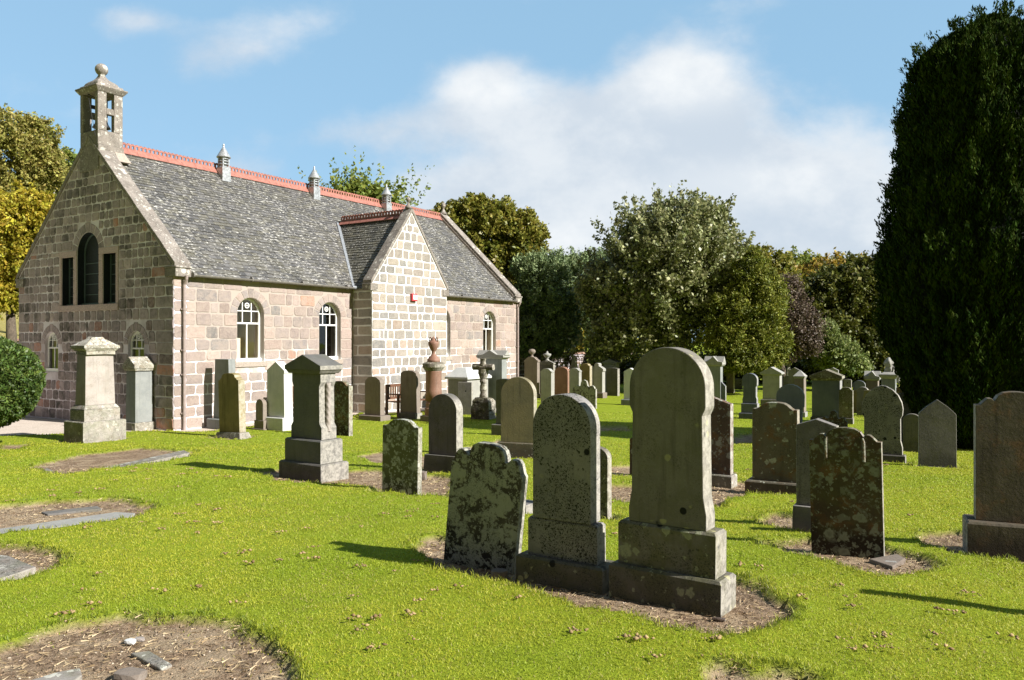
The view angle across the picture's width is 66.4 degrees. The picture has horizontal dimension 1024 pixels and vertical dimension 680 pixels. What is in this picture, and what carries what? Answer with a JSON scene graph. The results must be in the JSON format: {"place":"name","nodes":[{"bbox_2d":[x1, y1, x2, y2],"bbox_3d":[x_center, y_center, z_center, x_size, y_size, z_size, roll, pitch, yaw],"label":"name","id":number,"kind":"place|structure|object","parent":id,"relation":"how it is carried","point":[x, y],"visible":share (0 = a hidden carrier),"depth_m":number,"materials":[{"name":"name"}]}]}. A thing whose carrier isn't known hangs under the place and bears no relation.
{"place":"outdoors","nodes":[
{"label":"outdoors","id":0,"kind":"place"},
{"bbox_2d":[0,408,424,435],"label":"path","id":1,"kind":"structure","parent":0,"point":[26,425],"depth_m":19.83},
{"bbox_2d":[0,312,1023,679],"bbox_3d":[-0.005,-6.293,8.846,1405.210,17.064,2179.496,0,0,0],"label":"ground","id":2,"kind":"structure","parent":0,"point":[178,622],"depth_m":5.15,"materials":[{"name":"plant"}]},
{"bbox_2d":[0,555,35,580],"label":"ledger stone","id":3,"kind":"object","parent":2,"relation":"on","point":[10,567],"visible":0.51,"depth_m":5.84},
{"bbox_2d":[0,336,46,427],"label":"clipped yew","id":4,"kind":"object","parent":2,"relation":"on","point":[23,380],"visible":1,"depth_m":15.01,"materials":[{"name":"green plant"}]},
{"bbox_2d":[0,179,54,342],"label":"maple tree","id":5,"kind":"object","parent":2,"relation":"on","point":[23,214],"visible":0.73,"depth_m":30.30,"materials":[{"name":"yellow plant"}]},
{"bbox_2d":[0,103,70,195],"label":"birch tree","id":6,"kind":"object","parent":2,"relation":"on","point":[38,158],"visible":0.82,"depth_m":33.48,"materials":[{"name":"yellow plant"}]},
{"bbox_2d":[33,668,81,679],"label":"stone","id":7,"kind":"object","parent":2,"relation":"on","point":[73,674],"visible":1,"depth_m":3.82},
{"bbox_2d":[48,146,76,197],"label":"tree","id":8,"kind":"object","parent":2,"relation":"on","point":[72,157],"visible":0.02,"depth_m":37.78,"materials":[{"name":"green plant"}]},
{"bbox_2d":[0,512,134,533],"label":"ledger stone","id":9,"kind":"object","parent":2,"relation":"on","point":[75,521],"visible":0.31,"depth_m":7.66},
{"bbox_2d":[41,506,101,515],"bbox_3d":[-4.625,1.833,8.229,0.539,0.092,0.180,0,0,-35],"label":"ledger stone","id":10,"kind":"object","parent":2,"relation":"on","point":[92,509],"visible":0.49,"depth_m":8.21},
{"bbox_2d":[64,337,125,443],"bbox_3d":[-8.849,1.077,16.631,0.748,2.293,0.920,0,0,33],"label":"pillar monument","id":11,"kind":"object","parent":2,"relation":"on","point":[94,413],"visible":1,"depth_m":16.42,"materials":[{"name":"stone"}]},
{"bbox_2d":[45,450,189,470],"bbox_3d":[-6.401,1.997,12.472,1.116,0.100,2.993,0,0,14],"label":"ledger stone","id":12,"kind":"object","parent":2,"relation":"on","point":[178,454],"visible":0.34,"depth_m":12.90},
{"bbox_2d":[113,667,147,679],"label":"loose stone","id":13,"kind":"object","parent":2,"relation":"on","point":[131,673],"visible":1,"depth_m":3.80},
{"bbox_2d":[124,638,136,644],"bbox_3d":[-2.102,1.660,4.311,0.056,0.024,0.052,0,0,8],"label":"loose stone","id":14,"kind":"object","parent":2,"relation":"on","point":[130,641],"visible":1,"depth_m":4.30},
{"bbox_2d":[122,356,155,430],"bbox_3d":[-9.178,1.352,19.291,0.534,1.899,0.586,0,0,33],"label":"pillar monument","id":15,"kind":"object","parent":2,"relation":"on","point":[139,398],"visible":0.98,"depth_m":19.13,"materials":[{"name":"stone"}]},
{"bbox_2d":[131,651,171,670],"bbox_3d":[-1.862,1.693,4.060,0.328,0.086,0.079,0,0,39],"label":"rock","id":16,"kind":"object","parent":2,"relation":"on","point":[157,663],"visible":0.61,"depth_m":4.04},
{"bbox_2d":[207,359,234,428],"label":"headstone","id":17,"kind":"object","parent":2,"relation":"on","point":[223,366],"visible":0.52,"depth_m":19.48,"materials":[{"name":"grey stone"}]},
{"bbox_2d":[214,373,250,439],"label":"headstone","id":18,"kind":"object","parent":2,"relation":"on","point":[232,415],"visible":0.88,"depth_m":17.18,"materials":[{"name":"stone"}]},
{"bbox_2d":[252,399,267,429],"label":"headstone","id":19,"kind":"object","parent":2,"relation":"on","point":[260,422],"visible":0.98,"depth_m":19.02,"materials":[{"name":"stone"}]},
{"bbox_2d":[15,63,521,430],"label":"church","id":20,"kind":"structure","parent":2,"relation":"on","point":[183,274],"depth_m":22.11,"materials":[{"name":"stone"}]},
{"bbox_2d":[46,332,57,371],"bbox_3d":[-12.936,0.330,22.132,0.703,1.116,0.110,0,0,33],"label":"window","id":21,"kind":"structure","parent":20,"relation":"in","point":[52,334],"depth_m":22.19,"materials":[{"name":"white paint"}]},
{"bbox_2d":[62,232,115,305],"bbox_3d":[-11.327,-1.925,21.164,2.639,1.946,0.240,0,0,33],"label":"window","id":22,"kind":"structure","parent":20,"relation":"in","point":[88,248],"depth_m":21.37,"materials":[{"name":"glass"}]},
{"bbox_2d":[131,331,143,356],"bbox_3d":[-9.489,0.327,19.912,0.703,1.116,0.110,0,0,33],"label":"window","id":23,"kind":"structure","parent":20,"relation":"in","point":[137,334],"depth_m":19.98,"materials":[{"name":"white paint"}]},
{"bbox_2d":[235,298,266,366],"bbox_3d":[-7.050,-0.208,20.963,0.245,1.849,1.034,0,0,33],"label":"window","id":24,"kind":"structure","parent":20,"relation":"in","point":[241,362],"depth_m":21.08,"materials":[{"name":"white paint"}]},
{"bbox_2d":[319,302,342,363],"bbox_3d":[-5.494,-0.204,23.381,0.245,1.849,1.034,0,0,33],"label":"window","id":25,"kind":"structure","parent":20,"relation":"in","point":[335,357],"depth_m":23.61,"materials":[{"name":"white paint"}]},
{"bbox_2d":[483,312,492,349],"bbox_3d":[-1.003,-0.264,30.479,0.110,1.709,0.876,0,0,33],"label":"window","id":26,"kind":"structure","parent":20,"relation":"in","point":[486,316],"depth_m":30.72,"materials":[{"name":"white paint"}]},
{"bbox_2d":[266,361,292,430],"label":"headstone","id":27,"kind":"object","parent":2,"relation":"on","point":[279,398],"visible":0.86,"depth_m":18.92,"materials":[{"name":"white stone"}]},
{"bbox_2d":[279,354,348,482],"bbox_3d":[-2.779,1.100,10.974,0.869,1.798,0.500,0,0,35],"label":"headstone","id":28,"kind":"object","parent":2,"relation":"on","point":[313,448],"visible":0.99,"depth_m":10.80,"materials":[{"name":"stone"}]},
{"bbox_2d":[334,381,352,435],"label":"headstone","id":29,"kind":"object","parent":2,"relation":"on","point":[343,406],"visible":0.55,"depth_m":17.52,"materials":[{"name":"stone"}]},
{"bbox_2d":[290,145,434,209],"bbox_3d":[-7.071,-3.198,35.868,6.858,11.245,7.734,0,0,-18],"label":"tree","id":30,"kind":"object","parent":2,"relation":"on","point":[358,185],"visible":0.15,"depth_m":35.41,"materials":[{"name":"green plant"}]},
{"bbox_2d":[359,376,389,420],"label":"headstone","id":31,"kind":"object","parent":2,"relation":"on","point":[374,398],"visible":0.98,"depth_m":21.49,"materials":[{"name":"stone"}]},
{"bbox_2d":[382,419,421,494],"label":"headstone","id":32,"kind":"object","parent":2,"relation":"on","point":[402,457],"visible":0.84,"depth_m":9.40,"materials":[{"name":"stone"}]},
{"bbox_2d":[385,382,424,417],"bbox_3d":[-3.005,1.766,22.940,0.520,0.980,1.520,0,0,33],"label":"garden bench","id":33,"kind":"object","parent":2,"relation":"on","point":[391,393],"visible":0.44,"depth_m":22.44,"materials":[{"name":"brown wood"}]},
{"bbox_2d":[398,370,421,418],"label":"headstone","id":34,"kind":"object","parent":2,"relation":"on","point":[410,395],"visible":0.97,"depth_m":21.99,"materials":[{"name":"grey stone"}]},
{"bbox_2d":[420,336,444,421],"bbox_3d":[-2.137,1.104,21.349,0.600,2.401,0.600,0,0,33],"label":"column monument","id":35,"kind":"object","parent":2,"relation":"on","point":[433,366],"depth_m":21.18,"materials":[{"name":"stone"}]},
{"bbox_2d":[423,393,462,472],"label":"headstone","id":36,"kind":"object","parent":2,"relation":"on","point":[445,427],"visible":0.83,"depth_m":11.28,"materials":[{"name":"stone"}]},
{"bbox_2d":[458,382,472,414],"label":"headstone","id":37,"kind":"object","parent":2,"relation":"on","point":[465,393],"visible":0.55,"depth_m":23.17,"materials":[{"name":"grey stone"}]},
{"bbox_2d":[445,367,491,398],"bbox_3d":[-1.334,1.574,24.030,0.870,1.468,1.270,0,0,33],"label":"table tomb","id":38,"kind":"object","parent":2,"relation":"on","point":[454,377],"visible":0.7,"depth_m":23.66,"materials":[{"name":"stone"}]},
{"bbox_2d":[0,462,962,679],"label":"grit","id":39,"kind":"object","parent":2,"relation":"on","point":[107,668],"visible":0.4,"depth_m":4.55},
{"bbox_2d":[471,358,495,419],"bbox_3d":[-0.804,1.424,21.921,0.640,1.833,0.507,0,0,24],"label":"stone cross","id":40,"kind":"object","parent":2,"relation":"on","point":[483,407],"visible":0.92,"depth_m":21.82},
{"bbox_2d":[443,441,527,574],"bbox_3d":[-0.201,1.293,5.954,0.649,1.031,0.090,7,4,33],"label":"headstone","id":41,"kind":"object","parent":2,"relation":"on","point":[486,504],"visible":0.88,"depth_m":5.90,"materials":[{"name":"stone"}]},
{"bbox_2d":[429,192,551,284],"bbox_3d":[-1.047,-2.576,39.963,6.752,10.022,4.544,0,0,0],"label":"maple tree","id":42,"kind":"object","parent":2,"relation":"on","point":[506,228],"visible":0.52,"depth_m":38.99,"materials":[{"name":"green plant"}]},
{"bbox_2d":[476,350,510,406],"bbox_3d":[-0.588,1.323,24.650,1.081,2.009,0.424,0,0,33],"label":"pillar monument","id":43,"kind":"object","parent":2,"relation":"on","point":[498,359],"visible":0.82,"depth_m":24.46,"materials":[{"name":"stone"}]},
{"bbox_2d":[491,568,507,580],"bbox_3d":[-0.090,1.689,5.633,0.122,0.077,0.114,0,0,9],"label":"loose stone","id":44,"kind":"object","parent":2,"relation":"on","point":[502,573],"visible":0.74,"depth_m":5.59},
{"bbox_2d":[491,378,508,434],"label":"headstone","id":45,"kind":"object","parent":2,"relation":"on","point":[496,429],"visible":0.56,"depth_m":17.75,"materials":[{"name":"grey stone"}]},
{"bbox_2d":[0,466,1010,679],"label":"dead thatch","id":46,"kind":"object","parent":2,"relation":"on","point":[367,476],"visible":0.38,"depth_m":4.56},
{"bbox_2d":[5,463,1018,657],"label":"worm casts","id":47,"kind":"object","parent":2,"relation":"on","point":[637,636],"visible":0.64,"depth_m":4.88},
{"bbox_2d":[497,377,536,458],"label":"headstone","id":48,"kind":"object","parent":2,"relation":"on","point":[518,402],"visible":0.9,"depth_m":13.32,"materials":[{"name":"brown stone"}]},
{"bbox_2d":[525,499,532,513],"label":"kerb block","id":49,"kind":"structure","parent":2,"relation":"on","point":[529,506],"depth_m":8.05,"materials":[{"name":"grey stone"}]},
{"bbox_2d":[524,349,540,397],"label":"headstone","id":50,"kind":"object","parent":2,"relation":"on","point":[532,368],"visible":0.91,"depth_m":29.82,"materials":[{"name":"stone"}]},
{"bbox_2d":[507,244,584,361],"bbox_3d":[1.340,-1.049,37.049,4.225,6.962,4.142,0,0,37],"label":"pine tree","id":51,"kind":"object","parent":2,"relation":"on","point":[547,311],"visible":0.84,"depth_m":36.22,"materials":[{"name":"green plant"}]},
{"bbox_2d":[540,368,553,402],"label":"headstone","id":52,"kind":"object","parent":2,"relation":"on","point":[547,382],"visible":0.84,"depth_m":27.54,"materials":[{"name":"stone"}]},
{"bbox_2d":[529,324,564,360],"bbox_3d":[1.554,0.759,38.809,2.168,3.346,2.189,0,0,-36],"label":"shrub","id":53,"kind":"object","parent":2,"relation":"on","point":[554,353],"visible":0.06,"depth_m":38.35,"materials":[{"name":"green plant"}]},
{"bbox_2d":[540,351,555,394],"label":"pillar monument","id":54,"kind":"object","parent":2,"relation":"on","point":[546,363],"visible":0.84,"depth_m":30.42,"materials":[{"name":"stone"}]},
{"bbox_2d":[555,367,569,394],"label":"headstone","id":55,"kind":"object","parent":2,"relation":"on","point":[561,380],"visible":0.66,"depth_m":29.17,"materials":[{"name":"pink stone"}]},
{"bbox_2d":[516,393,613,594],"bbox_3d":[0.381,1.078,5.513,0.689,1.401,0.240,0,0,33],"label":"headstone","id":56,"kind":"object","parent":2,"relation":"on","point":[566,540],"visible":0.99,"depth_m":5.43,"materials":[{"name":"stone"}]},
{"bbox_2d":[570,355,577,369],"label":"headstone","id":57,"kind":"object","parent":2,"relation":"on","point":[574,363],"visible":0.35,"depth_m":32.89,"materials":[{"name":"stone"}]},
{"bbox_2d":[519,352,631,380],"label":"churchyard wall","id":58,"kind":"structure","parent":2,"relation":"on","point":[562,361],"depth_m":39.41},
{"bbox_2d":[569,368,581,392],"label":"headstone","id":59,"kind":"object","parent":2,"relation":"on","point":[575,376],"visible":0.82,"depth_m":28.33,"materials":[{"name":"stone"}]},
{"bbox_2d":[565,312,585,368],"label":"tree","id":60,"kind":"object","parent":2,"relation":"on","point":[579,347],"visible":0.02,"depth_m":39.39,"materials":[{"name":"green plant"}]},
{"bbox_2d":[546,246,609,348],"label":"pine tree","id":61,"kind":"object","parent":2,"relation":"on","point":[574,265],"visible":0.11,"depth_m":47.11,"materials":[{"name":"green plant"}]},
{"bbox_2d":[572,380,596,408],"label":"headstone","id":62,"kind":"object","parent":2,"relation":"on","point":[584,389],"visible":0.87,"depth_m":25.35,"materials":[{"name":"stone"}]},
{"bbox_2d":[580,363,591,385],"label":"headstone","id":63,"kind":"object","parent":2,"relation":"on","point":[586,369],"visible":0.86,"depth_m":29.83,"materials":[{"name":"beige stone"}]},
{"bbox_2d":[592,363,606,397],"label":"headstone","id":64,"kind":"object","parent":2,"relation":"on","point":[598,376],"visible":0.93,"depth_m":29.86,"materials":[{"name":"stone"}]},
{"bbox_2d":[600,446,611,519],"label":"headstone","id":65,"kind":"object","parent":2,"relation":"on","point":[605,483],"visible":0.41,"depth_m":7.73,"materials":[{"name":"stone"}]},
{"bbox_2d":[602,359,620,391],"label":"pillar monument","id":66,"kind":"object","parent":2,"relation":"on","point":[608,363],"visible":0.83,"depth_m":33.16,"materials":[{"name":"stone"}]},
{"bbox_2d":[607,368,619,395],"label":"headstone","id":67,"kind":"object","parent":2,"relation":"on","point":[613,381],"visible":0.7,"depth_m":31.02,"materials":[{"name":"stone"}]},
{"bbox_2d":[621,368,632,404],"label":"headstone","id":68,"kind":"object","parent":2,"relation":"on","point":[627,377],"visible":0.52,"depth_m":26.60,"materials":[{"name":"grey stone"}]},
{"bbox_2d":[630,438,631,474],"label":"headstone","id":69,"kind":"object","parent":2,"relation":"on","point":[630,456],"visible":0.06,"depth_m":11.32,"materials":[{"name":"stone"}]},
{"bbox_2d":[567,180,755,367],"bbox_3d":[6.828,-2.232,33.910,7.568,9.323,7.858,0,0,-40],"label":"whitebeam tree","id":70,"kind":"object","parent":2,"relation":"on","point":[665,275],"visible":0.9,"depth_m":32.37,"materials":[{"name":"green plant"}]},
{"bbox_2d":[609,347,735,616],"bbox_3d":[1.026,0.900,5.049,0.761,1.709,0.260,0,0,35],"label":"headstone","id":71,"kind":"object","parent":2,"relation":"on","point":[671,545],"visible":0.99,"depth_m":4.95,"materials":[{"name":"stone"}]},
{"bbox_2d":[704,356,725,398],"bbox_3d":[7.379,1.459,28.511,0.721,1.740,0.451,0,0,31],"label":"pillar monument","id":72,"kind":"object","parent":2,"relation":"on","point":[715,364],"visible":0.69,"depth_m":28.33,"materials":[{"name":"grey stone"}]},
{"bbox_2d":[579,345,861,383],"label":"undergrowth","id":73,"kind":"object","parent":2,"relation":"on","point":[623,363],"visible":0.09,"depth_m":40.04,"materials":[{"name":"green plant"}]},
{"bbox_2d":[721,381,725,400],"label":"headstone","id":74,"kind":"object","parent":2,"relation":"on","point":[723,391],"visible":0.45,"depth_m":28.23,"materials":[{"name":"stone"}]},
{"bbox_2d":[711,396,736,488],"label":"headstone","id":75,"kind":"object","parent":2,"relation":"on","point":[723,475],"visible":0.44,"depth_m":10.26,"materials":[{"name":"stone"}]},
{"bbox_2d":[726,372,734,392],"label":"headstone","id":76,"kind":"object","parent":2,"relation":"on","point":[730,384],"visible":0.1,"depth_m":32.79,"materials":[{"name":"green stone"}]},
{"bbox_2d":[735,379,742,388],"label":"headstone","id":77,"kind":"object","parent":2,"relation":"on","point":[738,383],"visible":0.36,"depth_m":35.41,"materials":[{"name":"grey stone"}]},
{"bbox_2d":[689,245,800,377],"bbox_3d":[9.354,-0.704,31.409,4.471,6.247,3.598,0,0,0],"label":"cypress tree","id":78,"kind":"object","parent":2,"relation":"on","point":[741,332],"visible":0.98,"depth_m":30.86,"materials":[{"name":"green plant"}]},
{"bbox_2d":[739,373,758,418],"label":"headstone","id":79,"kind":"object","parent":2,"relation":"on","point":[749,403],"visible":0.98,"depth_m":21.87,"materials":[{"name":"stone"}]},
{"bbox_2d":[745,402,799,494],"bbox_3d":[3.223,1.348,9.569,0.665,1.183,0.340,0,0,30],"label":"headstone","id":80,"kind":"object","parent":2,"relation":"on","point":[774,424],"visible":0.91,"depth_m":9.50,"materials":[{"name":"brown stone"}]},
{"bbox_2d":[760,367,784,404],"bbox_3d":[8.812,1.620,26.504,0.709,1.418,0.483,0,0,31],"label":"pillar monument","id":81,"kind":"object","parent":2,"relation":"on","point":[772,380],"visible":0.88,"depth_m":26.35,"materials":[{"name":"grey stone"}]},
{"bbox_2d":[751,242,807,385],"bbox_3d":[11.795,-1.044,35.954,3.497,6.940,3.263,0,0,43],"label":"tree","id":82,"kind":"object","parent":2,"relation":"on","point":[781,261],"visible":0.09,"depth_m":35.30,"materials":[{"name":"green plant"}]},
{"bbox_2d":[776,384,804,422],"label":"headstone","id":83,"kind":"object","parent":2,"relation":"on","point":[792,395],"visible":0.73,"depth_m":17.98,"materials":[{"name":"grey stone"}]},
{"bbox_2d":[788,367,798,384],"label":"headstone","id":84,"kind":"object","parent":2,"relation":"on","point":[792,371],"visible":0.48,"depth_m":28.12,"materials":[{"name":"grey stone"}]},
{"bbox_2d":[766,267,831,375],"bbox_3d":[11.841,-0.317,33.042,2.790,5.470,3.188,0,0,0],"label":"copper tree","id":85,"kind":"object","parent":2,"relation":"on","point":[809,337],"visible":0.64,"depth_m":32.38,"materials":[{"name":"purple plant"}]},
{"bbox_2d":[793,370,807,416],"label":"pillar monument","id":86,"kind":"object","parent":2,"relation":"on","point":[800,376],"visible":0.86,"depth_m":22.37,"materials":[{"name":"stone"}]},
{"bbox_2d":[786,245,821,268],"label":"tree","id":87,"kind":"object","parent":2,"relation":"on","point":[805,257],"visible":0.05,"depth_m":69.07,"materials":[{"name":"green plant"}]},
{"bbox_2d":[792,418,838,532],"bbox_3d":[2.820,1.284,7.231,0.409,1.119,0.240,0,0,31],"label":"headstone","id":88,"kind":"object","parent":2,"relation":"on","point":[806,431],"visible":0.45,"depth_m":7.22,"materials":[{"name":"grey stone"}]},
{"bbox_2d":[761,247,870,344],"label":"amber tree","id":89,"kind":"object","parent":2,"relation":"on","point":[808,268],"visible":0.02,"depth_m":56.86,"materials":[{"name":"yellow plant"}]},
{"bbox_2d":[809,369,844,419],"bbox_3d":[8.492,1.555,21.108,0.828,1.532,0.495,0,0,31],"label":"pillar monument","id":90,"kind":"object","parent":2,"relation":"on","point":[826,385],"visible":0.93,"depth_m":20.95,"materials":[{"name":"stone"}]},
{"bbox_2d":[822,410,847,426],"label":"headstone","id":91,"kind":"object","parent":2,"relation":"on","point":[833,418],"visible":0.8,"depth_m":16.03,"materials":[{"name":"stone"}]},
{"bbox_2d":[811,315,875,377],"bbox_3d":[14.260,0.675,33.999,2.876,3.506,2.324,0,0,0],"label":"shrub","id":92,"kind":"object","parent":2,"relation":"on","point":[842,354],"visible":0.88,"depth_m":33.49,"materials":[{"name":"green plant"}]},
{"bbox_2d":[839,387,853,423],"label":"headstone","id":93,"kind":"object","parent":2,"relation":"on","point":[846,402],"visible":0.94,"depth_m":20.52,"materials":[{"name":"grey stone"}]},
{"bbox_2d":[809,427,884,558],"bbox_3d":[2.692,1.256,6.307,0.538,1.103,0.103,-1,-1,30],"label":"headstone","id":94,"kind":"object","parent":2,"relation":"on","point":[846,493],"visible":0.98,"depth_m":6.27,"materials":[{"name":"stone"}]},
{"bbox_2d":[844,379,851,388],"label":"headstone","id":95,"kind":"object","parent":2,"relation":"on","point":[847,382],"visible":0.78,"depth_m":26.36,"materials":[{"name":"grey stone"}]},
{"bbox_2d":[793,250,903,386],"bbox_3d":[17.044,-0.883,37.939,7.989,7.117,5.652,0,0,0],"label":"sycamore tree","id":96,"kind":"object","parent":2,"relation":"on","point":[844,292],"visible":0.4,"depth_m":36.84,"materials":[{"name":"green plant"}]},
{"bbox_2d":[853,390,856,412],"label":"headstone","id":97,"kind":"object","parent":2,"relation":"on","point":[854,401],"visible":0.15,"depth_m":23.75,"materials":[{"name":"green stone"}]},
{"bbox_2d":[853,380,865,390],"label":"headstone","id":98,"kind":"object","parent":2,"relation":"on","point":[857,384],"visible":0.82,"depth_m":26.42,"materials":[{"name":"stone"}]},
{"bbox_2d":[857,387,867,414],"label":"headstone","id":99,"kind":"object","parent":2,"relation":"on","point":[860,394],"visible":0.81,"depth_m":22.95,"materials":[{"name":"grey stone"}]},
{"bbox_2d":[864,371,880,389],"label":"pillar monument","id":100,"kind":"object","parent":2,"relation":"on","point":[872,378],"visible":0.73,"depth_m":24.06,"materials":[{"name":"stone"}]},
{"bbox_2d":[862,385,905,462],"bbox_3d":[5.913,1.383,12.499,0.668,1.322,0.200,0,0,31],"label":"headstone","id":101,"kind":"object","parent":2,"relation":"on","point":[882,409],"visible":0.8,"depth_m":12.41,"materials":[{"name":"stone"}]},
{"bbox_2d":[869,554,904,569],"bbox_3d":[2.948,1.744,6.034,0.338,0.100,0.225,0,0,-26],"label":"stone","id":102,"kind":"object","parent":2,"relation":"on","point":[898,559],"visible":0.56,"depth_m":6.02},
{"bbox_2d":[879,357,899,391],"bbox_3d":[11.208,1.410,23.217,0.570,1.794,0.515,0,0,31],"label":"urn monument","id":103,"kind":"object","parent":2,"relation":"on","point":[889,377],"visible":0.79,"depth_m":23.09,"materials":[{"name":"grey stone"}]},
{"bbox_2d":[897,393,910,442],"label":"headstone","id":104,"kind":"object","parent":2,"relation":"on","point":[906,411],"visible":0.09,"depth_m":16.18,"materials":[{"name":"stone"}]},
{"bbox_2d":[903,413,917,451],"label":"headstone","id":105,"kind":"object","parent":2,"relation":"on","point":[910,432],"visible":0.56,"depth_m":14.19,"materials":[{"name":"stone"}]},
{"bbox_2d":[917,399,956,467],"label":"headstone","id":106,"kind":"object","parent":2,"relation":"on","point":[937,439],"visible":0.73,"depth_m":11.72,"materials":[{"name":"grey stone"}]},
{"bbox_2d":[871,0,1023,448],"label":"cypress tree","id":107,"kind":"object","parent":2,"relation":"on","point":[949,268],"visible":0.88,"depth_m":14.47,"materials":[{"name":"green plant"}]},
{"bbox_2d":[962,391,1023,561],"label":"headstone","id":108,"kind":"object","parent":2,"relation":"on","point":[993,525],"visible":0.99,"depth_m":6.25,"materials":[{"name":"stone"}]},
{"bbox_2d":[0,411,1023,679],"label":"grass","id":109,"kind":"structure","parent":0,"point":[810,557],"depth_m":5.64,"materials":[{"name":"plant"}]},
{"bbox_2d":[0,0,1023,340],"label":"sky","id":110,"kind":"structure","parent":0,"point":[563,109],"materials":[{"name":"blue"}]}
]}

